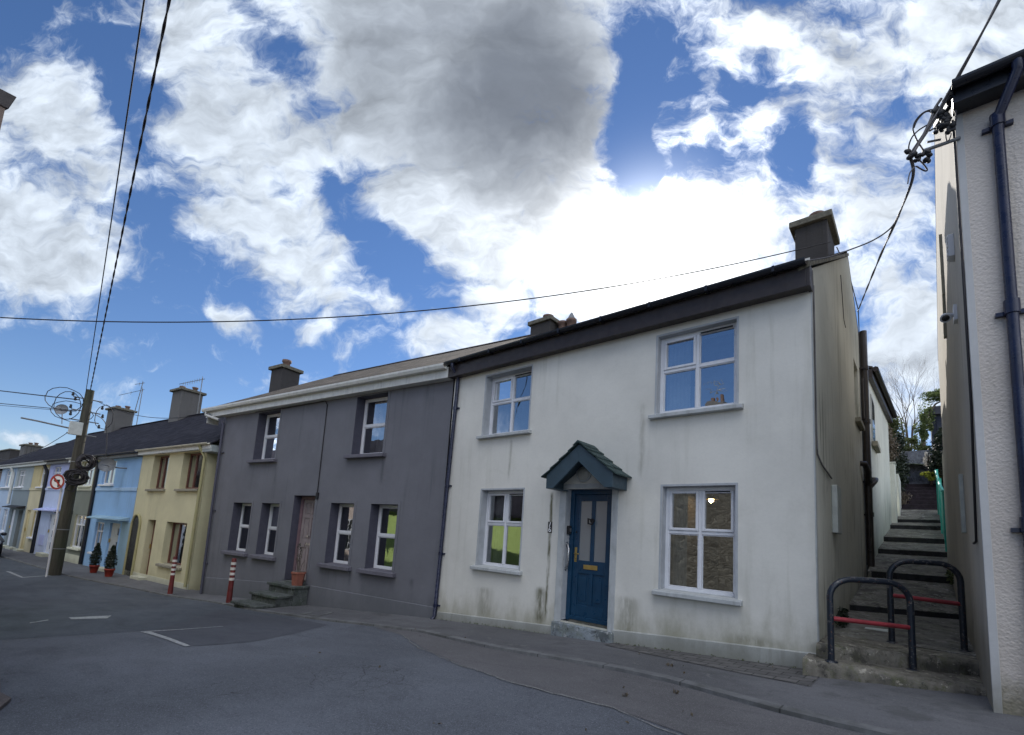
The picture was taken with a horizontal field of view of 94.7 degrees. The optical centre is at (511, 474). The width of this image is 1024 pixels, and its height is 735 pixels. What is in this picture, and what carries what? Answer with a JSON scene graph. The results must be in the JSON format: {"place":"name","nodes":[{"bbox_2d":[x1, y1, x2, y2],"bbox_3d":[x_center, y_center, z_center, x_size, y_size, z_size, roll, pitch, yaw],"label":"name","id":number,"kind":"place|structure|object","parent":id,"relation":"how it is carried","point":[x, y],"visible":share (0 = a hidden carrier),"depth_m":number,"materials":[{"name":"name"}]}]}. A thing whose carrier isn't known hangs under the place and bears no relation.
{"place":"outdoors","nodes":[
{"label":"outdoors","id":0,"kind":"place"},
{"bbox_2d":[0,557,867,734],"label":"road","id":1,"kind":"structure","parent":0,"point":[143,683],"depth_m":4.21,"materials":[{"name":"asphalt"}]},
{"bbox_2d":[0,683,10,709],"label":"broken pavement edge","id":2,"kind":"object","parent":1,"relation":"on","point":[5,700],"visible":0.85,"depth_m":3.82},
{"bbox_2d":[0,89,15,128],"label":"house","id":3,"kind":"structure","parent":1,"relation":"on","point":[7,99],"depth_m":4.96,"materials":[{"name":"stone"}]},
{"bbox_2d":[0,448,19,461],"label":"house","id":4,"kind":"structure","parent":1,"relation":"on","point":[9,453],"depth_m":42.10,"materials":[{"name":"stone"}]},
{"bbox_2d":[19,442,43,455],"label":"end house","id":5,"kind":"structure","parent":1,"relation":"on","point":[27,448],"depth_m":39.34,"materials":[{"name":"paint"}]},
{"bbox_2d":[0,442,64,479],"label":"brown house","id":6,"kind":"structure","parent":1,"relation":"on","point":[5,462],"depth_m":33.81,"materials":[{"name":"paint"}]},
{"bbox_2d":[55,404,67,423],"bbox_3d":[-33.805,-4.557,35.355,0.642,1.494,0.656,-1,-9,33],"label":"roof dish","id":7,"kind":"object","parent":6,"relation":"attached to","point":[61,406],"visible":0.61,"depth_m":35.49,"materials":[{"name":"metal"}]},
{"bbox_2d":[0,431,103,538],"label":"icy blue house","id":8,"kind":"structure","parent":1,"relation":"on","point":[8,477],"depth_m":28.33,"materials":[{"name":"paint"}]},
{"bbox_2d":[0,509,7,532],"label":"window","id":9,"kind":"structure","parent":8,"relation":"in","point":[3,521],"depth_m":27.77,"materials":[{"name":"glass"}]},
{"bbox_2d":[0,470,16,487],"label":"window","id":10,"kind":"structure","parent":8,"relation":"in","point":[8,476],"depth_m":28.65,"materials":[{"name":"white plastic"}]},
{"bbox_2d":[2,426,126,548],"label":"pale grey house","id":11,"kind":"structure","parent":1,"relation":"on","point":[18,507],"depth_m":26.39,"materials":[{"name":"paint"}]},
{"bbox_2d":[5,509,15,545],"bbox_3d":[-28.130,2.999,26.669,0.800,2.000,0.300,-1,-9,33],"label":"front door","id":12,"kind":"structure","parent":11,"relation":"in","point":[13,511],"depth_m":26.73,"materials":[{"name":"white plastic"}]},
{"bbox_2d":[12,510,25,547],"bbox_3d":[-26.869,2.974,25.857,0.800,2.000,0.300,-1,-9,33],"label":"front door","id":13,"kind":"structure","parent":11,"relation":"in","point":[20,511],"depth_m":26.00,"materials":[{"name":"brown wood"}]},
{"bbox_2d":[13,470,25,487],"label":"window","id":14,"kind":"structure","parent":11,"relation":"in","point":[21,476],"depth_m":27.11,"materials":[{"name":"glass"}]},
{"bbox_2d":[13,423,144,552],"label":"yellow house","id":15,"kind":"structure","parent":1,"relation":"on","point":[35,488],"depth_m":25.01,"materials":[{"name":"paint"}]},
{"bbox_2d":[20,510,30,548],"bbox_3d":[-25.568,2.922,25.013,0.700,2.050,0.300,-1,-9,33],"label":"front door","id":16,"kind":"structure","parent":15,"relation":"in","point":[29,511],"depth_m":25.05,"materials":[{"name":"wood"}]},
{"bbox_2d":[26,512,37,538],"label":"window","id":17,"kind":"structure","parent":15,"relation":"in","point":[35,513],"depth_m":24.43,"materials":[{"name":"white plastic"}]},
{"bbox_2d":[35,467,49,487],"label":"window","id":18,"kind":"structure","parent":15,"relation":"in","point":[42,471],"depth_m":24.86,"materials":[{"name":"glass"}]},
{"bbox_2d":[29,405,167,556],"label":"lilac house","id":19,"kind":"structure","parent":1,"relation":"on","point":[48,509],"depth_m":23.71,"materials":[{"name":"paint"}]},
{"bbox_2d":[43,514,55,552],"bbox_3d":[-22.142,2.860,22.810,0.850,1.840,0.300,-1,-9,33],"label":"front door","id":20,"kind":"structure","parent":19,"relation":"in","point":[52,516],"depth_m":22.86,"materials":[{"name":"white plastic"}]},
{"bbox_2d":[47,466,61,487],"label":"window","id":21,"kind":"structure","parent":19,"relation":"in","point":[57,470],"depth_m":23.72,"materials":[{"name":"white plastic"}]},
{"bbox_2d":[54,413,203,564],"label":"olive house","id":22,"kind":"structure","parent":1,"relation":"on","point":[78,522],"depth_m":21.06,"materials":[{"name":"paint"}]},
{"bbox_2d":[66,515,85,550],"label":"window","id":23,"kind":"structure","parent":22,"relation":"in","point":[78,529],"depth_m":20.86,"materials":[{"name":"white plastic"}]},
{"bbox_2d":[77,462,94,487],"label":"window","id":24,"kind":"structure","parent":22,"relation":"in","point":[87,485],"depth_m":21.02,"materials":[{"name":"glass"}]},
{"bbox_2d":[181,376,202,413],"bbox_3d":[-17.194,-3.955,25.157,2.652,2.375,0.094,-1,-9,31],"label":"tv aerial","id":25,"kind":"object","parent":22,"relation":"attached to","point":[192,381],"visible":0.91,"depth_m":24.68,"materials":[{"name":"metal"}]},
{"bbox_2d":[78,386,206,573],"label":"blue house","id":26,"kind":"structure","parent":1,"relation":"on","point":[110,512],"depth_m":19.34,"materials":[{"name":"paint"}]},
{"bbox_2d":[87,522,103,553],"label":"window","id":27,"kind":"structure","parent":26,"relation":"in","point":[99,527],"depth_m":19.54,"materials":[{"name":"white plastic"}]},
{"bbox_2d":[97,461,116,485],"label":"window","id":28,"kind":"structure","parent":26,"relation":"in","point":[108,477],"depth_m":19.76,"materials":[{"name":"glass"}]},
{"bbox_2d":[103,523,119,567],"bbox_3d":[-15.531,2.787,18.529,1.000,1.720,0.300,-1,-9,33],"label":"front door","id":29,"kind":"structure","parent":26,"relation":"in","point":[114,529],"depth_m":18.63,"materials":[{"name":"paint"}]},
{"bbox_2d":[0,557,297,639],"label":"road patch","id":30,"kind":"object","parent":1,"relation":"on","point":[56,602],"visible":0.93,"depth_m":10.54,"materials":[{"name":"asphalt"}]},
{"bbox_2d":[0,532,6,555],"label":"parked car","id":31,"kind":"object","parent":30,"relation":"on","point":[2,540],"visible":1,"depth_m":21.30,"materials":[{"name":"paint"}]},
{"bbox_2d":[45,474,64,576],"bbox_3d":[-15.394,1.709,15.829,0.524,3.446,0.282,3,-8,4],"label":"no left turn sign","id":32,"kind":"object","parent":30,"relation":"on","point":[57,481],"visible":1,"depth_m":15.88,"materials":[{"name":"white metal"}]},
{"bbox_2d":[21,387,113,575],"bbox_3d":[-15.639,0.170,16.243,0.980,6.622,2.302,-3,-10,41],"label":"utility pole","id":33,"kind":"object","parent":30,"relation":"on","point":[77,469],"visible":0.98,"depth_m":16.48,"materials":[{"name":"brown wood"}]},
{"bbox_2d":[0,390,78,399],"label":"overhead cable","id":34,"kind":"object","parent":33,"relation":"attached to","point":[37,395],"visible":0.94,"depth_m":17.71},
{"bbox_2d":[86,0,144,389],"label":"overhead cable","id":35,"kind":"object","parent":33,"relation":"attached to","point":[141,18],"visible":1,"depth_m":7.77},
{"bbox_2d":[90,0,170,389],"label":"overhead cable","id":36,"kind":"object","parent":33,"relation":"attached to","point":[152,84],"visible":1,"depth_m":8.01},
{"bbox_2d":[69,616,109,618],"bbox_3d":[-7.912,2.680,8.823,0.618,0.039,0.470,9,-9,-34],"label":"road marking","id":37,"kind":"object","parent":30,"relation":"on","point":[92,617],"visible":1,"depth_m":8.85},
{"bbox_2d":[140,631,189,645],"bbox_3d":[-5.046,2.372,6.855,1.902,0.128,0.103,-2,-10,38],"label":"road marking","id":38,"kind":"object","parent":1,"relation":"on","point":[168,638],"visible":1,"depth_m":6.80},
{"bbox_2d":[122,359,303,589],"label":"cream house","id":39,"kind":"structure","parent":1,"relation":"on","point":[170,518],"depth_m":16.22,"materials":[{"name":"beige paint"}]},
{"bbox_2d":[140,519,155,574],"bbox_3d":[-12.771,2.608,16.771,0.650,1.970,0.300,-1,-9,33],"label":"front door","id":40,"kind":"structure","parent":39,"relation":"in","point":[151,523],"depth_m":16.92,"materials":[{"name":"brown wood"}]},
{"bbox_2d":[145,454,169,490],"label":"window","id":41,"kind":"structure","parent":39,"relation":"in","point":[160,466],"depth_m":17.41,"materials":[{"name":"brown wood"}]},
{"bbox_2d":[155,522,186,569],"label":"window","id":42,"kind":"structure","parent":39,"relation":"in","point":[175,532],"depth_m":16.04,"materials":[{"name":"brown wood"}]},
{"bbox_2d":[174,451,207,490],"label":"window","id":43,"kind":"structure","parent":39,"relation":"in","point":[192,461],"depth_m":16.11,"materials":[{"name":"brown wood"}]},
{"bbox_2d":[148,610,325,645],"bbox_3d":[-5.152,2.658,8.457,4.560,0.306,2.350,-3,-10,41],"label":"dark road patch","id":44,"kind":"object","parent":1,"relation":"on","point":[236,627],"visible":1,"depth_m":7.83,"materials":[{"name":"asphalt"}]},
{"bbox_2d":[199,334,537,617],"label":"grey house","id":45,"kind":"structure","parent":1,"relation":"on","point":[341,477],"depth_m":11.55,"materials":[{"name":"paint"}]},
{"bbox_2d":[220,500,253,556],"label":"window","id":46,"kind":"structure","parent":45,"relation":"in","point":[236,524],"depth_m":13.90,"materials":[{"name":"white plastic"}]},
{"bbox_2d":[246,408,282,462],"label":"window","id":47,"kind":"structure","parent":45,"relation":"in","point":[266,437],"depth_m":13.85,"materials":[{"name":"white plastic"}]},
{"bbox_2d":[248,500,281,560],"bbox_3d":[-6.546,1.518,12.922,1.140,1.585,0.537,-1,-9,33],"label":"window","id":48,"kind":"structure","parent":45,"relation":"in","point":[269,512],"depth_m":13.10,"materials":[{"name":"white plastic"}]},
{"bbox_2d":[291,543,305,585],"bbox_3d":[-5.168,2.172,11.495,0.351,1.033,0.358,-1,-9,33],"label":"planter","id":49,"kind":"object","parent":45,"relation":"on","point":[298,575],"visible":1,"depth_m":11.38,"materials":[{"name":"ceramic"}]},
{"bbox_2d":[293,496,314,580],"bbox_3d":[-5.240,1.649,12.175,0.900,2.160,0.100,-1,-9,33],"label":"front door","id":50,"kind":"structure","parent":45,"relation":"in","point":[307,502],"depth_m":12.29,"materials":[{"name":"wood"}]},
{"bbox_2d":[316,500,356,570],"bbox_3d":[-4.006,1.433,11.290,1.140,1.615,0.537,-1,-9,33],"label":"window","id":51,"kind":"structure","parent":45,"relation":"in","point":[332,535],"depth_m":11.46,"materials":[{"name":"white plastic"}]},
{"bbox_2d":[343,390,390,458],"bbox_3d":[-3.283,-1.155,11.273,1.360,1.605,0.537,-1,-9,33],"label":"window","id":52,"kind":"structure","parent":45,"relation":"in","point":[371,414],"depth_m":11.45,"materials":[{"name":"white plastic"}]},
{"bbox_2d":[356,501,400,577],"bbox_3d":[-2.796,1.409,10.509,1.140,1.615,0.537,-1,-9,33],"label":"window","id":53,"kind":"structure","parent":45,"relation":"in","point":[375,509],"depth_m":10.69,"materials":[{"name":"white plastic"}]},
{"bbox_2d":[0,555,914,734],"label":"kerb","id":54,"kind":"structure","parent":1,"relation":"on","point":[868,729],"depth_m":5.02,"materials":[{"name":"concrete"}]},
{"bbox_2d":[403,635,679,734],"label":"asphalt seam","id":55,"kind":"object","parent":1,"relation":"on","point":[546,691],"visible":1,"depth_m":4.26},
{"bbox_2d":[376,627,866,734],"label":"old road strip","id":56,"kind":"object","parent":1,"relation":"on","point":[656,701],"visible":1,"depth_m":4.27,"materials":[{"name":"asphalt"}]},
{"bbox_2d":[430,209,897,667],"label":"white house","id":57,"kind":"structure","parent":1,"relation":"on","point":[593,462],"depth_m":7.00,"materials":[{"name":"paint"}]},
{"bbox_2d":[0,241,829,322],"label":"overhead cable","id":58,"kind":"object","parent":57,"relation":"attached to","point":[407,311],"visible":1,"depth_m":8.56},
{"bbox_2d":[470,488,524,574],"bbox_3d":[-0.118,1.013,8.596,1.192,1.495,0.510,-3,-10,41],"label":"window","id":59,"kind":"structure","parent":57,"relation":"in","point":[495,503],"depth_m":8.82,"materials":[{"name":"white plastic"}]},
{"bbox_2d":[476,364,532,439],"bbox_3d":[0.004,-1.306,8.927,1.305,1.285,0.510,-3,-10,41],"label":"window","id":60,"kind":"structure","parent":57,"relation":"in","point":[500,389],"depth_m":9.16,"materials":[{"name":"white plastic"}]},
{"bbox_2d":[565,489,611,625],"bbox_3d":[1.234,1.260,7.352,0.825,2.055,0.133,-3,-10,41],"label":"front door","id":61,"kind":"structure","parent":57,"relation":"in","point":[590,513],"depth_m":7.39,"materials":[{"name":"blue paint"}]},
{"bbox_2d":[648,316,743,419],"bbox_3d":[2.636,-1.419,6.650,1.260,1.275,0.510,-3,-10,41],"label":"window","id":62,"kind":"structure","parent":57,"relation":"in","point":[679,366],"depth_m":6.74,"materials":[{"name":"white plastic"}]},
{"bbox_2d":[651,483,742,605],"bbox_3d":[2.527,0.892,6.308,1.132,1.508,0.510,-3,-10,41],"label":"window","id":63,"kind":"structure","parent":57,"relation":"in","point":[674,531],"depth_m":6.39,"materials":[{"name":"white plastic"}]},
{"bbox_2d":[706,494,718,502],"bbox_3d":[3.461,0.221,8.201,0.260,0.550,0.260,-3,-10,41],"label":"pendant lamp","id":64,"kind":"object","parent":57,"relation":"hanging from","point":[711,498],"visible":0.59,"depth_m":8.09,"materials":[{"name":"white metal"}]},
{"bbox_2d":[808,216,899,260],"bbox_3d":[3.846,-2.632,5.353,0.057,0.208,0.880,10,-10,-41],"label":"service cable","id":65,"kind":"object","parent":57,"relation":"attached to","point":[859,245],"visible":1,"depth_m":5.29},
{"bbox_2d":[855,417,864,430],"bbox_3d":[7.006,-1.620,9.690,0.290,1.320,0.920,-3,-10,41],"label":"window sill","id":66,"kind":"structure","parent":57,"relation":"in","point":[858,420],"depth_m":9.40,"materials":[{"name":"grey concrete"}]},
{"bbox_2d":[870,394,880,452],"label":"extension window","id":67,"kind":"structure","parent":57,"relation":"in","point":[875,444],"depth_m":11.19,"materials":[{"name":"glass"}]},
{"bbox_2d":[857,158,914,311],"bbox_3d":[5.693,-3.241,7.453,0.099,1.638,6.705,-1,-9,33],"label":"service bundle","id":68,"kind":"object","parent":57,"relation":"attached to","point":[906,196],"visible":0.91,"depth_m":5.37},
{"bbox_2d":[933,49,1023,716],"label":"roughcast house","id":69,"kind":"structure","parent":1,"relation":"on","point":[979,187],"depth_m":4.18,"materials":[{"name":"paint"}]},
{"bbox_2d":[904,93,960,183],"bbox_3d":[4.010,-3.211,4.513,0.410,0.843,0.181,-3,-10,41],"label":"cable bracket","id":70,"kind":"object","parent":69,"relation":"attached to","point":[944,117],"visible":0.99,"depth_m":4.47,"materials":[{"name":"metal"}]},
{"bbox_2d":[911,0,1000,151],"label":"service bundle","id":71,"kind":"object","parent":70,"relation":"attached to","point":[944,101],"visible":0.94,"depth_m":4.28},
{"bbox_2d":[0,0,1023,450],"label":"sky","id":72,"kind":"structure","parent":0,"point":[297,159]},
{"bbox_2d":[1,548,1023,734],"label":"pavement","id":73,"kind":"structure","parent":0,"point":[915,711],"depth_m":4.55,"materials":[{"name":"concrete"}]},
{"bbox_2d":[89,543,101,572],"bbox_3d":[-15.344,3.062,17.413,0.398,1.102,0.391,-3,-10,41],"label":"potted topiary","id":74,"kind":"object","parent":73,"relation":"on","point":[94,566],"visible":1,"depth_m":17.35,"materials":[{"name":"plant"}]},
{"bbox_2d":[104,545,117,576],"bbox_3d":[-14.083,3.020,16.590,0.393,1.116,0.401,-3,-10,41],"label":"potted topiary","id":75,"kind":"object","parent":73,"relation":"on","point":[110,570],"visible":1,"depth_m":16.52,"materials":[{"name":"plant"}]},
{"bbox_2d":[164,556,176,594],"bbox_3d":[-9.796,2.938,13.621,0.280,1.130,0.273,-5,-11,40],"label":"striped bollard","id":76,"kind":"object","parent":73,"relation":"on","point":[172,578],"visible":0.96,"depth_m":13.59,"materials":[{"name":"red paint"}]},
{"bbox_2d":[222,558,236,604],"bbox_3d":[-6.874,2.628,11.563,0.280,1.130,0.273,-3,-9,41],"label":"striped bollard","id":77,"kind":"object","parent":73,"relation":"on","point":[231,582],"visible":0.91,"depth_m":11.53,"materials":[{"name":"red paint"}]},
{"bbox_2d":[305,628,772,730],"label":"leaf litter","id":78,"kind":"object","parent":73,"relation":"on","point":[677,691],"visible":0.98,"depth_m":4.29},
{"bbox_2d":[446,620,795,667],"bbox_3d":[0.893,2.460,7.160,5.960,0.451,0.073,-3,-10,41],"label":"wall foot moss","id":79,"kind":"object","parent":73,"relation":"on","point":[616,642],"depth_m":6.48,"materials":[{"name":"green plant"}]},
{"bbox_2d":[605,643,818,685],"bbox_3d":[2.180,2.213,5.657,2.540,0.180,1.000,-3,-10,41],"label":"paver strip","id":80,"kind":"object","parent":73,"relation":"on","point":[787,674],"visible":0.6,"depth_m":5.34,"materials":[{"name":"concrete"}]},
{"bbox_2d":[802,653,986,696],"bbox_3d":[3.899,2.165,4.848,1.400,0.405,1.080,-3,-10,41],"label":"alley step","id":81,"kind":"object","parent":73,"relation":"on","point":[813,665],"visible":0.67,"depth_m":4.66,"materials":[{"name":"concrete"}]},
{"bbox_2d":[825,577,919,671],"bbox_3d":[3.721,1.553,4.899,0.906,0.946,0.118,3,-8,6],"label":"hoop rail","id":82,"kind":"object","parent":81,"relation":"on","point":[837,583],"visible":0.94,"depth_m":4.89,"materials":[{"name":"black metal"}]},
{"bbox_2d":[816,634,979,676],"bbox_3d":[4.140,2.062,5.076,1.295,0.380,1.257,-3,-10,41],"label":"alley step","id":83,"kind":"object","parent":81,"relation":"on","point":[853,649],"visible":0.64,"depth_m":4.95,"materials":[{"name":"concrete"}]},
{"bbox_2d":[834,610,975,656],"bbox_3d":[5.310,2.306,6.427,1.320,0.600,2.950,-3,-10,41],"label":"alley tread","id":84,"kind":"object","parent":83,"relation":"on","point":[938,634],"visible":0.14,"depth_m":6.01,"materials":[{"name":"concrete"}]},
{"bbox_2d":[834,607,849,627],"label":"wall weed","id":85,"kind":"object","parent":84,"relation":"on","point":[843,612],"depth_m":6.22,"materials":[{"name":"green plant"}]},
{"bbox_2d":[864,627,887,631],"bbox_3d":[4.819,2.035,6.203,0.270,0.025,0.400,-3,-10,41],"label":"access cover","id":86,"kind":"object","parent":84,"relation":"on","point":[880,629],"visible":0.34,"depth_m":6.12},
{"bbox_2d":[850,519,958,618],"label":"step risers","id":87,"kind":"object","parent":84,"relation":"on","point":[924,578],"visible":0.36,"depth_m":10.32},
{"bbox_2d":[849,577,958,613],"bbox_3d":[6.658,2.260,7.974,1.340,0.870,2.599,-3,-10,41],"label":"alley tread","id":88,"kind":"object","parent":87,"relation":"on","point":[872,595],"visible":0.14,"depth_m":7.93,"materials":[{"name":"concrete"}]},
{"bbox_2d":[944,569,953,584],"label":"wall weed","id":89,"kind":"object","parent":88,"relation":"on","point":[950,576],"depth_m":8.35,"materials":[{"name":"green plant"}]},
{"bbox_2d":[868,553,951,576],"bbox_3d":[8.303,2.110,9.818,1.290,0.880,2.249,-3,-10,41],"label":"alley tread","id":90,"kind":"object","parent":87,"relation":"on","point":[883,562],"visible":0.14,"depth_m":9.60,"materials":[{"name":"concrete"}]},
{"bbox_2d":[878,541,944,551],"bbox_3d":[9.506,1.958,11.210,1.260,0.720,1.349,-3,-10,41],"label":"alley tread","id":91,"kind":"object","parent":87,"relation":"on","point":[930,547],"visible":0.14,"depth_m":11.18,"materials":[{"name":"concrete"}]},
{"bbox_2d":[884,529,943,538],"bbox_3d":[10.604,1.805,12.459,1.220,0.810,1.899,-3,-10,41],"label":"alley tread","id":92,"kind":"object","parent":87,"relation":"on","point":[916,533],"visible":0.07,"depth_m":12.38,"materials":[{"name":"concrete"}]},
{"bbox_2d":[934,469,946,551],"bbox_3d":[11.199,0.801,12.331,0.080,2.679,5.214,-3,-10,41],"label":"green fence","id":93,"kind":"object","parent":92,"relation":"on","point":[940,501],"visible":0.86,"depth_m":12.09,"materials":[{"name":"metal"}]},
{"bbox_2d":[890,522,940,525],"bbox_3d":[11.557,1.670,13.530,1.170,0.640,0.899,-3,-10,41],"label":"alley tread","id":94,"kind":"object","parent":87,"relation":"on","point":[918,524],"visible":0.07,"depth_m":13.51,"materials":[{"name":"concrete"}]},
{"bbox_2d":[898,509,939,519],"bbox_3d":[12.341,1.470,14.425,1.200,0.910,1.399,-3,-10,41],"label":"alley tread","id":95,"kind":"object","parent":87,"relation":"on","point":[920,514],"visible":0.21,"depth_m":14.33,"materials":[{"name":"concrete"}]},
{"bbox_2d":[886,559,971,651],"bbox_3d":[4.719,1.486,5.388,0.765,1.016,0.124,1,-8,23],"label":"hoop rail","id":96,"kind":"object","parent":84,"relation":"on","point":[960,603],"visible":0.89,"depth_m":5.37,"materials":[{"name":"black metal"}]},
{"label":"hillside","id":97,"kind":"structure","parent":0,"visible":0},
{"bbox_2d":[888,426,900,461],"bbox_3d":[12.356,-0.333,15.744,1.011,2.780,1.970,-3,-10,41],"label":"shrub","id":98,"kind":"object","parent":97,"relation":"on","point":[892,449],"visible":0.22,"depth_m":15.54,"materials":[{"name":"brown plant"}]},
{"bbox_2d":[889,462,900,522],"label":"yard wall","id":99,"kind":"structure","parent":97,"relation":"on","point":[895,483],"depth_m":14.17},
{"bbox_2d":[888,416,907,438],"bbox_3d":[14.517,-0.940,18.329,1.571,2.925,1.503,7,-8,-21],"label":"shrub","id":100,"kind":"object","parent":97,"relation":"on","point":[894,426],"visible":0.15,"depth_m":18.02,"materials":[{"name":"green plant"}]},
{"bbox_2d":[892,433,910,492],"bbox_3d":[13.519,-0.119,16.860,1.126,2.797,3.268,-3,-10,41],"label":"hedge","id":101,"kind":"object","parent":97,"relation":"on","point":[901,465],"visible":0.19,"depth_m":16.34,"materials":[{"name":"green plant"}]},
{"bbox_2d":[872,351,940,450],"bbox_3d":[22.310,-4.144,26.751,4.320,6.096,4.926,3,-8,2],"label":"bare tree","id":102,"kind":"object","parent":97,"relation":"on","point":[904,412],"visible":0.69,"depth_m":26.43,"materials":[{"name":"brown plant"}]},
{"bbox_2d":[903,437,931,450],"bbox_3d":[16.539,-0.940,19.528,1.305,1.121,1.227,-3,-10,41],"label":"shrub","id":103,"kind":"object","parent":97,"relation":"on","point":[913,442],"visible":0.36,"depth_m":19.28,"materials":[{"name":"green plant"}]},
{"bbox_2d":[901,484,936,509],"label":"garden steps","id":104,"kind":"structure","parent":97,"relation":"on","point":[924,497],"depth_m":16.02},
{"bbox_2d":[901,491,911,504],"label":"shrub","id":105,"kind":"object","parent":104,"relation":"on","point":[904,498],"visible":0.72,"depth_m":15.65,"materials":[{"name":"brown plant"}]},
{"bbox_2d":[923,452,930,469],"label":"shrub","id":106,"kind":"object","parent":104,"relation":"on","point":[926,464],"visible":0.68,"depth_m":17.39,"materials":[{"name":"grey plant"}]},
{"bbox_2d":[920,471,939,484],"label":"shrub","id":107,"kind":"object","parent":104,"relation":"on","point":[927,475],"visible":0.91,"depth_m":16.74,"materials":[{"name":"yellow plant"}]},
{"bbox_2d":[902,450,943,488],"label":"block wall","id":108,"kind":"structure","parent":97,"relation":"on","point":[915,458],"depth_m":18.43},
{"bbox_2d":[912,388,939,449],"bbox_3d":[17.587,-1.943,19.434,1.756,3.394,0.948,-3,-10,41],"label":"ivy tree","id":109,"kind":"object","parent":97,"relation":"on","point":[924,423],"visible":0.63,"depth_m":19.62,"materials":[{"name":"green plant"}]},
{"bbox_2d":[928,406,941,448],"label":"garden shed","id":110,"kind":"structure","parent":97,"relation":"on","point":[937,423],"depth_m":19.73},
{"bbox_2d":[927,427,943,487],"bbox_3d":[15.328,-0.578,16.742,0.937,2.302,1.483,-3,-10,41],"label":"shrub","id":111,"kind":"object","parent":97,"relation":"on","point":[935,461],"visible":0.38,"depth_m":16.71,"materials":[{"name":"green plant"}]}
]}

